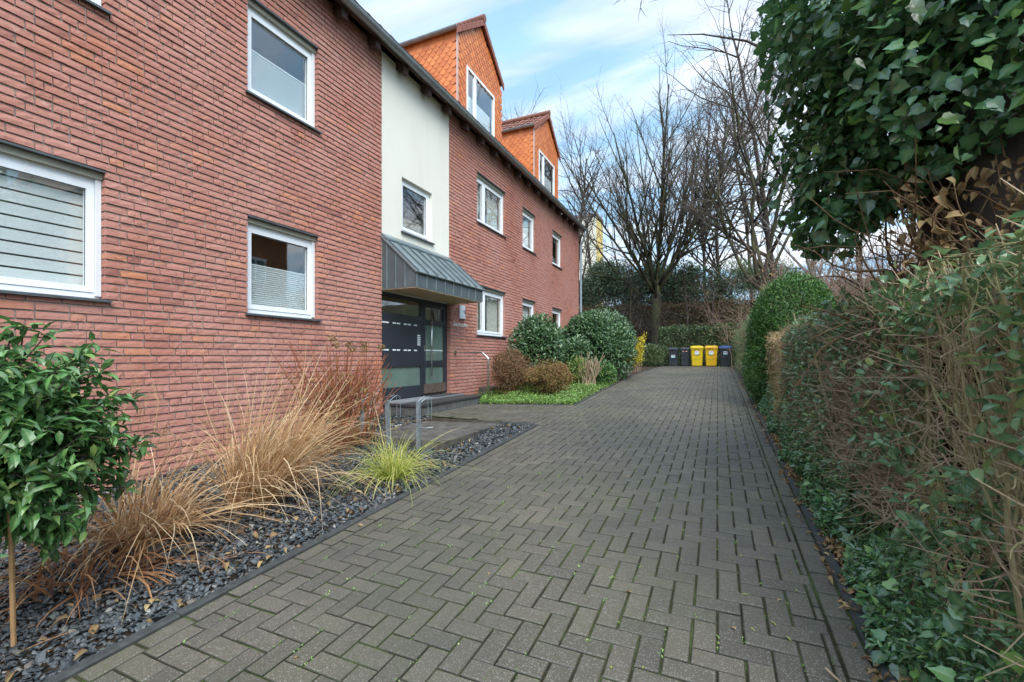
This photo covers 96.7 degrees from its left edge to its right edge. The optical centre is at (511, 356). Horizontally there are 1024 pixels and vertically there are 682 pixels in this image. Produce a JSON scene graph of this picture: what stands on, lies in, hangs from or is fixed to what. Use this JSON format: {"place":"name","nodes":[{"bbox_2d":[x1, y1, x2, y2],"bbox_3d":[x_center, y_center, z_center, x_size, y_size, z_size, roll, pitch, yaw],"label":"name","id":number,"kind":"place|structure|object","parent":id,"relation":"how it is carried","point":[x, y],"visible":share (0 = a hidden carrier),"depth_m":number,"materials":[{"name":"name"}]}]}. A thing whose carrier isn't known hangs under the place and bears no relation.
{"place":"outdoors","nodes":[
{"label":"outdoors","id":0,"kind":"place"},
{"bbox_2d":[65,366,880,681],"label":"driveway","id":1,"kind":"structure","parent":0,"point":[285,596],"depth_m":2.75,"materials":[{"name":"concrete"}]},
{"bbox_2d":[178,400,834,680],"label":"joint weeds","id":2,"kind":"object","parent":1,"relation":"on","point":[548,552],"visible":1,"depth_m":2.82,"materials":[{"name":"green plant"}]},
{"bbox_2d":[668,347,678,365],"bbox_3d":[8.538,-0.023,24.061,0.535,0.978,0.660,0,0,24],"label":"wheelie bin","id":3,"kind":"object","parent":1,"relation":"on","point":[673,355],"visible":0.95,"depth_m":23.84,"materials":[{"name":"grey plastic"}]},
{"bbox_2d":[680,347,690,365],"bbox_3d":[9.066,-0.023,23.822,0.514,0.978,0.660,0,0,24],"label":"wheelie bin","id":4,"kind":"object","parent":1,"relation":"on","point":[685,355],"visible":1,"depth_m":23.61,"materials":[{"name":"grey plastic"}]},
{"bbox_2d":[690,346,703,365],"bbox_3d":[9.554,-0.057,23.493,0.621,1.048,0.804,0,0,24],"label":"wheelie bin","id":5,"kind":"object","parent":1,"relation":"on","point":[697,355],"visible":1,"depth_m":23.22,"materials":[{"name":"yellow plastic"}]},
{"bbox_2d":[704,346,717,365],"bbox_3d":[10.165,-0.057,23.217,0.621,1.048,0.804,0,0,24],"label":"wheelie bin","id":6,"kind":"object","parent":1,"relation":"on","point":[710,354],"visible":0.93,"depth_m":22.94,"materials":[{"name":"yellow plastic"}]},
{"bbox_2d":[719,346,731,365],"bbox_3d":[10.798,-0.053,23.040,0.578,1.038,0.693,0,0,24],"label":"wheelie bin","id":7,"kind":"object","parent":1,"relation":"on","point":[725,360],"visible":0.87,"depth_m":22.81,"materials":[{"name":"grey plastic"}]},
{"bbox_2d":[825,667,841,681],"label":"fallen twig","id":8,"kind":"object","parent":1,"relation":"on","point":[832,674],"visible":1,"depth_m":1.90,"materials":[{"name":"beige wood"}]},
{"bbox_2d":[0,365,1023,681],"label":"bed soil","id":9,"kind":"structure","parent":0,"point":[208,547],"depth_m":3.00,"materials":[{"name":"black gravel"}]},
{"bbox_2d":[7,510,16,646],"bbox_3d":[-2.475,1.099,2.253,0.040,0.850,0.022,0,0,-9],"label":"plant stake","id":10,"kind":"object","parent":9,"relation":"on","point":[12,595],"visible":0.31,"depth_m":2.25,"materials":[{"name":"brown wood"}]},
{"bbox_2d":[0,315,159,566],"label":"laurel tree","id":11,"kind":"object","parent":9,"relation":"on","point":[49,438],"visible":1,"depth_m":2.29,"materials":[{"name":"leaf"},{"name":"light brown bark"}]},
{"bbox_2d":[0,513,222,634],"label":"ornamental grass","id":12,"kind":"object","parent":9,"relation":"on","point":[65,558],"depth_m":2.84,"materials":[{"name":"brown plant"}]},
{"bbox_2d":[0,424,315,620],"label":"ornamental grass","id":13,"kind":"object","parent":9,"relation":"on","point":[120,529],"depth_m":3.40,"materials":[{"name":"brown plant"}]},
{"bbox_2d":[0,415,526,681],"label":"bed litter","id":14,"kind":"object","parent":9,"relation":"on","point":[80,652],"visible":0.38,"depth_m":3.15,"materials":[{"name":"brown plant"}]},
{"bbox_2d":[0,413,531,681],"bbox_3d":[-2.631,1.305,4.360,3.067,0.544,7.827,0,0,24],"label":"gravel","id":15,"kind":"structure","parent":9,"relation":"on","point":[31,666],"depth_m":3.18,"materials":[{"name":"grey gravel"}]},
{"bbox_2d":[116,377,241,534],"bbox_3d":[-2.713,0.778,3.488,0.861,1.296,0.919,0,0,-5],"label":"dry stalk","id":16,"kind":"object","parent":15,"relation":"on","point":[209,422],"visible":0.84,"depth_m":3.60,"materials":[{"name":"brown plant"}]},
{"bbox_2d":[117,321,434,528],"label":"ornamental grass","id":17,"kind":"object","parent":9,"relation":"on","point":[285,469],"depth_m":4.02,"materials":[{"name":"beige plant"}]},
{"bbox_2d":[274,393,383,460],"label":"ornamental grass","id":18,"kind":"object","parent":9,"relation":"on","point":[325,442],"depth_m":5.95,"materials":[{"name":"brown plant"}]},
{"bbox_2d":[271,334,400,445],"bbox_3d":[-2.421,0.451,6.366,1.741,1.550,1.629,0,0,-44],"label":"dead hydrangea","id":19,"kind":"object","parent":9,"relation":"on","point":[347,384],"visible":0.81,"depth_m":6.31,"materials":[{"name":"brown plant"}]},
{"bbox_2d":[360,394,375,442],"bbox_3d":[-2.047,0.886,6.463,0.230,0.728,0.076,0,0,-37],"label":"bike stand","id":20,"kind":"object","parent":9,"relation":"on","point":[361,418],"visible":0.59,"depth_m":6.38,"materials":[{"name":"metal"}]},
{"bbox_2d":[305,398,480,505],"bbox_3d":[-1.113,1.148,4.758,2.012,1.396,2.244,0,0,24],"label":"sedge","id":21,"kind":"object","parent":9,"relation":"on","point":[391,471],"visible":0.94,"depth_m":4.70,"materials":[{"name":"green plant"}]},
{"bbox_2d":[385,395,401,445],"bbox_3d":[-1.644,0.886,6.277,0.223,0.728,0.095,0,0,-44],"label":"bike stand","id":22,"kind":"object","parent":9,"relation":"on","point":[387,416],"visible":0.88,"depth_m":6.20,"materials":[{"name":"metal"}]},
{"bbox_2d":[416,396,431,448],"bbox_3d":[-1.173,0.886,6.068,0.230,0.728,0.076,0,0,-37],"label":"bike stand","id":23,"kind":"object","parent":9,"relation":"on","point":[418,423],"visible":0.98,"depth_m":6.00,"materials":[{"name":"metal"}]},
{"bbox_2d":[364,421,496,450],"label":"concrete slab","id":24,"kind":"structure","parent":9,"relation":"on","point":[466,430],"depth_m":6.57,"materials":[{"name":"grey concrete"}]},
{"bbox_2d":[442,418,499,423],"bbox_3d":[-0.904,1.167,7.888,1.580,0.165,0.055,0,0,24],"label":"edging stone","id":25,"kind":"object","parent":9,"relation":"on","point":[475,421],"visible":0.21,"depth_m":7.73,"materials":[{"name":"concrete"}]},
{"bbox_2d":[479,385,501,392],"bbox_3d":[-0.461,1.050,12.332,0.390,0.500,1.100,0,0,24],"label":"light well","id":26,"kind":"object","parent":9,"relation":"on","point":[482,389],"visible":0.14,"depth_m":11.88,"materials":[{"name":"concrete"}]},
{"bbox_2d":[489,347,532,395],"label":"azalea","id":27,"kind":"object","parent":9,"relation":"on","point":[503,362],"visible":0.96,"depth_m":11.22,"materials":[{"name":"red plant"}]},
{"bbox_2d":[506,312,567,387],"bbox_3d":[0.667,-0.160,12.507,1.734,2.204,1.779,0,0,24],"label":"cherry laurel","id":28,"kind":"object","parent":9,"relation":"on","point":[538,340],"visible":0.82,"depth_m":12.11,"materials":[{"name":"green plant"}]},
{"bbox_2d":[476,378,618,403],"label":"ground cover","id":29,"kind":"object","parent":9,"relation":"on","point":[528,397],"visible":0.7,"depth_m":10.38,"materials":[{"name":"green plant"}]},
{"bbox_2d":[521,358,574,394],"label":"azalea","id":30,"kind":"object","parent":9,"relation":"on","point":[535,375],"visible":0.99,"depth_m":10.74,"materials":[{"name":"brown plant"}]},
{"bbox_2d":[550,335,592,380],"bbox_3d":[1.752,0.092,13.338,1.287,1.510,1.381,0,0,-21],"label":"cherry laurel","id":31,"kind":"object","parent":9,"relation":"on","point":[578,346],"visible":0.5,"depth_m":12.96,"materials":[{"name":"green plant"}]},
{"bbox_2d":[565,354,588,385],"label":"garden shrub","id":32,"kind":"object","parent":9,"relation":"on","point":[575,363],"visible":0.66,"depth_m":12.41,"materials":[{"name":"green plant"}]},
{"bbox_2d":[575,351,604,386],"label":"pruned shrub","id":33,"kind":"object","parent":9,"relation":"on","point":[589,378],"visible":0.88,"depth_m":12.29,"materials":[{"name":"beige plant"}]},
{"bbox_2d":[558,307,638,380],"bbox_3d":[2.755,-0.404,14.884,2.852,2.449,3.539,0,0,24],"label":"cherry laurel","id":34,"kind":"object","parent":9,"relation":"on","point":[610,337],"visible":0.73,"depth_m":13.77,"materials":[{"name":"green plant"}]},
{"bbox_2d":[590,359,617,384],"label":"garden shrub","id":35,"kind":"object","parent":9,"relation":"on","point":[610,370],"visible":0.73,"depth_m":12.65,"materials":[{"name":"green plant"}]},
{"bbox_2d":[627,331,646,371],"bbox_3d":[4.739,-0.205,17.998,1.178,1.596,0.893,0,0,24],"label":"forsythia","id":36,"kind":"object","parent":9,"relation":"on","point":[639,348],"visible":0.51,"depth_m":17.80,"materials":[{"name":"yellow plant"}]},
{"bbox_2d":[639,344,669,366],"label":"garden shrub","id":37,"kind":"object","parent":9,"relation":"on","point":[651,351],"visible":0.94,"depth_m":23.34,"materials":[{"name":"green plant"}]},
{"bbox_2d":[731,303,812,383],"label":"conifer hedge","id":38,"kind":"object","parent":9,"relation":"on","point":[739,337],"visible":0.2,"depth_m":16.48,"materials":[{"name":"green plant"}]},
{"bbox_2d":[742,272,835,403],"bbox_3d":[5.268,-0.307,8.555,1.737,2.558,1.790,0,0,24],"label":"yew","id":39,"kind":"object","parent":9,"relation":"on","point":[755,351],"visible":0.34,"depth_m":8.37,"materials":[{"name":"green plant"}]},
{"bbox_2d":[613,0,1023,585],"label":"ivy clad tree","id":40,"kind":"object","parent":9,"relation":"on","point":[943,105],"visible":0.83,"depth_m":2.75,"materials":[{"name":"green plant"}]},
{"bbox_2d":[764,324,875,432],"bbox_3d":[4.495,0.342,6.868,1.291,1.754,2.752,0,0,24],"label":"hornbeam hedge","id":41,"kind":"object","parent":9,"relation":"on","point":[775,337],"visible":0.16,"depth_m":7.13,"materials":[{"name":"brown plant"}]},
{"bbox_2d":[739,378,933,681],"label":"leaf litter","id":42,"kind":"object","parent":9,"relation":"on","point":[840,556],"visible":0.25,"depth_m":2.96,"materials":[{"name":"brown plant"}]},
{"bbox_2d":[742,367,1023,681],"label":"ivy ground cover","id":43,"kind":"object","parent":9,"relation":"on","point":[874,563],"visible":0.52,"depth_m":2.12,"materials":[{"name":"green plant"}]},
{"bbox_2d":[356,0,916,306],"label":"sky","id":44,"kind":"structure","parent":0,"point":[573,44],"materials":[{"name":"blue"}]},
{"bbox_2d":[449,278,900,477],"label":"ground","id":45,"kind":"structure","parent":0,"point":[707,342],"depth_m":28.05,"materials":[{"name":"brown soil"}]},
{"bbox_2d":[0,0,587,495],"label":"apartment building","id":46,"kind":"structure","parent":45,"relation":"on","point":[248,184],"depth_m":6.29,"materials":[{"name":"brick"}]},
{"bbox_2d":[0,139,111,302],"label":"window","id":47,"kind":"structure","parent":46,"relation":"in","point":[50,205],"depth_m":4.37,"materials":[{"name":"white plastic"}]},
{"bbox_2d":[82,0,111,15],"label":"window","id":48,"kind":"structure","parent":46,"relation":"in","point":[96,4],"depth_m":4.59,"materials":[{"name":"white plastic"}]},
{"bbox_2d":[245,215,321,321],"bbox_3d":[-3.350,-1.227,6.628,0.252,1.342,1.245,0,0,24],"label":"window","id":49,"kind":"structure","parent":46,"relation":"in","point":[272,292],"depth_m":6.69,"materials":[{"name":"white plastic"}]},
{"bbox_2d":[245,0,321,133],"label":"window","id":50,"kind":"structure","parent":46,"relation":"in","point":[268,83],"depth_m":6.68,"materials":[{"name":"white plastic"}]},
{"bbox_2d":[381,292,446,401],"bbox_3d":[-2.014,-0.190,9.613,0.156,2.100,2.385,0,0,24],"label":"entrance door","id":51,"kind":"structure","parent":46,"relation":"in","point":[416,346],"depth_m":9.58,"materials":[{"name":"black"}]},
{"bbox_2d":[401,179,434,244],"bbox_3d":[-2.012,-3.026,9.535,0.205,1.119,1.125,0,0,24],"label":"window","id":52,"kind":"structure","parent":46,"relation":"in","point":[408,186],"depth_m":9.72,"materials":[{"name":"white plastic"}]},
{"bbox_2d":[453,351,488,400],"bbox_3d":[-0.948,0.456,10.632,0.921,1.209,0.090,0,0,24],"label":"handrail","id":53,"kind":"object","parent":46,"relation":"attached to","point":[485,355],"visible":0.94,"depth_m":10.44,"materials":[{"name":"metal"}]},
{"bbox_2d":[476,285,506,337],"bbox_3d":[-0.654,-1.227,12.683,0.319,1.342,1.790,0,0,24],"label":"window","id":54,"kind":"structure","parent":46,"relation":"in","point":[492,295],"depth_m":12.99,"materials":[{"name":"white plastic"}]},
{"bbox_2d":[476,171,506,237],"bbox_3d":[-0.654,-4.177,12.683,0.319,1.342,1.790,0,0,24],"label":"window","id":55,"kind":"structure","parent":46,"relation":"in","point":[493,192],"depth_m":12.93,"materials":[{"name":"white plastic"}]},
{"bbox_2d":[522,298,534,328],"bbox_3d":[0.470,-1.227,15.171,0.320,1.342,1.190,0,0,24],"label":"window","id":56,"kind":"structure","parent":46,"relation":"in","point":[527,303],"depth_m":15.36,"materials":[{"name":"white plastic"}]},
{"bbox_2d":[522,206,536,254],"bbox_3d":[0.470,-4.177,15.171,0.320,1.342,1.190,0,0,24],"label":"window","id":57,"kind":"structure","parent":46,"relation":"in","point":[527,215],"depth_m":15.43,"materials":[{"name":"white plastic"}]},
{"bbox_2d":[552,307,560,328],"bbox_3d":[1.697,-1.249,17.809,0.176,1.298,1.140,0,0,24],"label":"window","id":58,"kind":"structure","parent":46,"relation":"in","point":[556,311],"depth_m":18.17,"materials":[{"name":"white plastic"}]},
{"bbox_2d":[552,229,562,269],"bbox_3d":[1.715,-4.177,17.801,0.215,1.342,1.210,0,0,24],"label":"window","id":59,"kind":"structure","parent":46,"relation":"in","point":[556,236],"depth_m":18.23,"materials":[{"name":"white plastic"}]},
{"bbox_2d":[383,393,481,416],"bbox_3d":[-1.550,1.067,9.379,0.845,0.465,2.340,0,0,24],"label":"entrance step","id":60,"kind":"object","parent":45,"relation":"on","point":[439,404],"visible":0.55,"depth_m":8.80,"materials":[{"name":"stone"}]},
{"bbox_2d":[426,393,459,396],"bbox_3d":[-1.502,0.828,9.977,0.290,0.012,0.950,0,0,24],"label":"door mat","id":61,"kind":"object","parent":60,"relation":"on","point":[440,395],"depth_m":9.98,"materials":[{"name":"rubber"}]},
{"bbox_2d":[42,366,897,681],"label":"kerb","id":62,"kind":"structure","parent":45,"relation":"on","point":[188,610],"depth_m":2.79,"materials":[{"name":"concrete"}]},
{"bbox_2d":[502,85,556,126],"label":"bare tree","id":63,"kind":"object","parent":45,"relation":"on","point":[525,107],"visible":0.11,"depth_m":35.37,"materials":[{"name":"brown plant"}]},
{"bbox_2d":[558,123,612,289],"bbox_3d":[4.860,-9.546,32.914,5.534,17.387,6.221,0,0,0],"label":"bare tree","id":64,"kind":"object","parent":45,"relation":"on","point":[581,203],"visible":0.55,"depth_m":32.55,"materials":[{"name":"brown plant"}]},
{"bbox_2d":[559,121,619,302],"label":"bare tree","id":65,"kind":"object","parent":45,"relation":"on","point":[585,218],"visible":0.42,"depth_m":41.77,"materials":[{"name":"brown plant"}]},
{"bbox_2d":[577,213,603,309],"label":"tower block","id":66,"kind":"structure","parent":45,"relation":"on","point":[598,254],"depth_m":71.52,"materials":[{"name":"yellow paint"}]},
{"bbox_2d":[578,256,640,315],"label":"rhododendron","id":67,"kind":"object","parent":45,"relation":"on","point":[602,279],"visible":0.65,"depth_m":34.13,"materials":[{"name":"green plant"}]},
{"bbox_2d":[611,236,665,332],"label":"bare tree","id":68,"kind":"object","parent":45,"relation":"on","point":[631,294],"visible":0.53,"depth_m":28.33,"materials":[{"name":"brown plant"}]},
{"bbox_2d":[617,260,674,326],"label":"rhododendron","id":69,"kind":"object","parent":45,"relation":"on","point":[637,283],"visible":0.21,"depth_m":33.09,"materials":[{"name":"green plant"}]},
{"bbox_2d":[524,13,786,344],"bbox_3d":[8.780,-10.095,28.245,17.547,19.589,14.539,0,0,4],"label":"bare tree","id":70,"kind":"object","parent":45,"relation":"on","point":[655,285],"visible":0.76,"depth_m":27.03,"materials":[{"name":"brown plant"}]},
{"bbox_2d":[585,292,727,343],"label":"bramble thicket","id":71,"kind":"object","parent":45,"relation":"on","point":[645,328],"visible":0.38,"depth_m":28.98,"materials":[{"name":"brown plant"}]},
{"bbox_2d":[578,296,759,342],"bbox_3d":[8.997,-2.062,30.610,15.840,3.339,1.495,0,0,24],"label":"beech hedge","id":72,"kind":"object","parent":45,"relation":"on","point":[620,307],"visible":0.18,"depth_m":29.24,"materials":[{"name":"brown plant"}]},
{"bbox_2d":[661,235,705,342],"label":"bare tree","id":73,"kind":"object","parent":45,"relation":"on","point":[685,298],"visible":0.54,"depth_m":28.71,"materials":[{"name":"brown plant"}]},
{"bbox_2d":[659,260,737,335],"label":"rhododendron","id":74,"kind":"object","parent":45,"relation":"on","point":[693,270],"visible":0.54,"depth_m":30.87,"materials":[{"name":"green plant"}]},
{"bbox_2d":[656,322,745,365],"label":"ivy hedge","id":75,"kind":"object","parent":45,"relation":"on","point":[683,329],"visible":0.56,"depth_m":24.62,"materials":[{"name":"green plant"}]},
{"bbox_2d":[639,58,773,279],"bbox_3d":[14.048,-12.117,33.380,9.096,20.444,8.863,0,0,-20],"label":"bare tree","id":76,"kind":"object","parent":45,"relation":"on","point":[710,251],"visible":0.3,"depth_m":33.01,"materials":[{"name":"brown plant"}]},
{"bbox_2d":[671,57,759,298],"bbox_3d":[17.223,-15.141,37.937,8.830,21.782,11.559,0,0,24],"label":"bare tree","id":77,"kind":"object","parent":45,"relation":"on","point":[703,250],"visible":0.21,"depth_m":38.68,"materials":[{"name":"brown plant"}]},
{"bbox_2d":[686,233,744,339],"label":"bare tree","id":78,"kind":"object","parent":45,"relation":"on","point":[712,284],"visible":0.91,"depth_m":28.46,"materials":[{"name":"brown plant"}]},
{"bbox_2d":[626,0,808,317],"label":"bare tree","id":79,"kind":"object","parent":45,"relation":"on","point":[752,220],"visible":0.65,"depth_m":19.72,"materials":[{"name":"brown plant"}]},
{"bbox_2d":[578,259,871,341],"bbox_3d":[11.658,-3.295,31.076,30.838,6.721,10.715,0,0,24],"label":"bramble thicket","id":80,"kind":"object","parent":45,"relation":"on","point":[602,298],"visible":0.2,"depth_m":30.49,"materials":[{"name":"brown plant"}]},
{"bbox_2d":[641,0,810,283],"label":"bare tree","id":81,"kind":"object","parent":45,"relation":"on","point":[766,233],"visible":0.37,"depth_m":28.11,"materials":[{"name":"brown plant"}]},
{"bbox_2d":[673,27,788,299],"bbox_3d":[16.539,-13.362,33.841,9.246,20.763,8.450,0,0,24],"label":"bare tree","id":82,"kind":"object","parent":45,"relation":"on","point":[747,229],"visible":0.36,"depth_m":33.18,"materials":[{"name":"brown plant"}]},
{"bbox_2d":[701,253,803,333],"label":"evergreen shrub","id":83,"kind":"object","parent":45,"relation":"on","point":[741,276],"visible":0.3,"depth_m":29.34,"materials":[{"name":"green plant"}]},
{"bbox_2d":[695,286,838,358],"bbox_3d":[13.508,-1.253,22.801,7.948,4.911,7.472,0,0,7],"label":"bramble thicket","id":84,"kind":"object","parent":45,"relation":"on","point":[741,319],"visible":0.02,"depth_m":22.67,"materials":[{"name":"plant"}]},
{"bbox_2d":[694,55,879,300],"bbox_3d":[13.428,-7.104,21.924,6.573,15.137,7.720,0,0,-29],"label":"bare tree","id":85,"kind":"object","parent":45,"relation":"on","point":[792,202],"visible":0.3,"depth_m":20.93,"materials":[{"name":"brown plant"}]},
{"bbox_2d":[688,202,917,372],"bbox_3d":[10.599,-1.344,10.941,10.682,5.124,10.848,0,0,-14],"label":"bramble thicket","id":86,"kind":"object","parent":45,"relation":"on","point":[845,286],"visible":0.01,"depth_m":11.64,"materials":[{"name":"brown plant"}]},
{"bbox_2d":[754,265,854,310],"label":"evergreen shrub","id":87,"kind":"object","parent":45,"relation":"on","point":[792,271],"visible":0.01,"depth_m":23.86,"materials":[{"name":"green plant"}]},
{"bbox_2d":[765,55,877,288],"bbox_3d":[15.555,-9.134,21.520,6.805,17.913,7.849,0,0,24],"label":"bare tree","id":88,"kind":"object","parent":45,"relation":"on","point":[856,253],"visible":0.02,"depth_m":21.21,"materials":[{"name":"brown plant"}]},
{"bbox_2d":[769,178,1023,681],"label":"privet hedge","id":89,"kind":"object","parent":45,"relation":"on","point":[845,369],"visible":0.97,"depth_m":2.03,"materials":[{"name":"green plant"}]}
]}

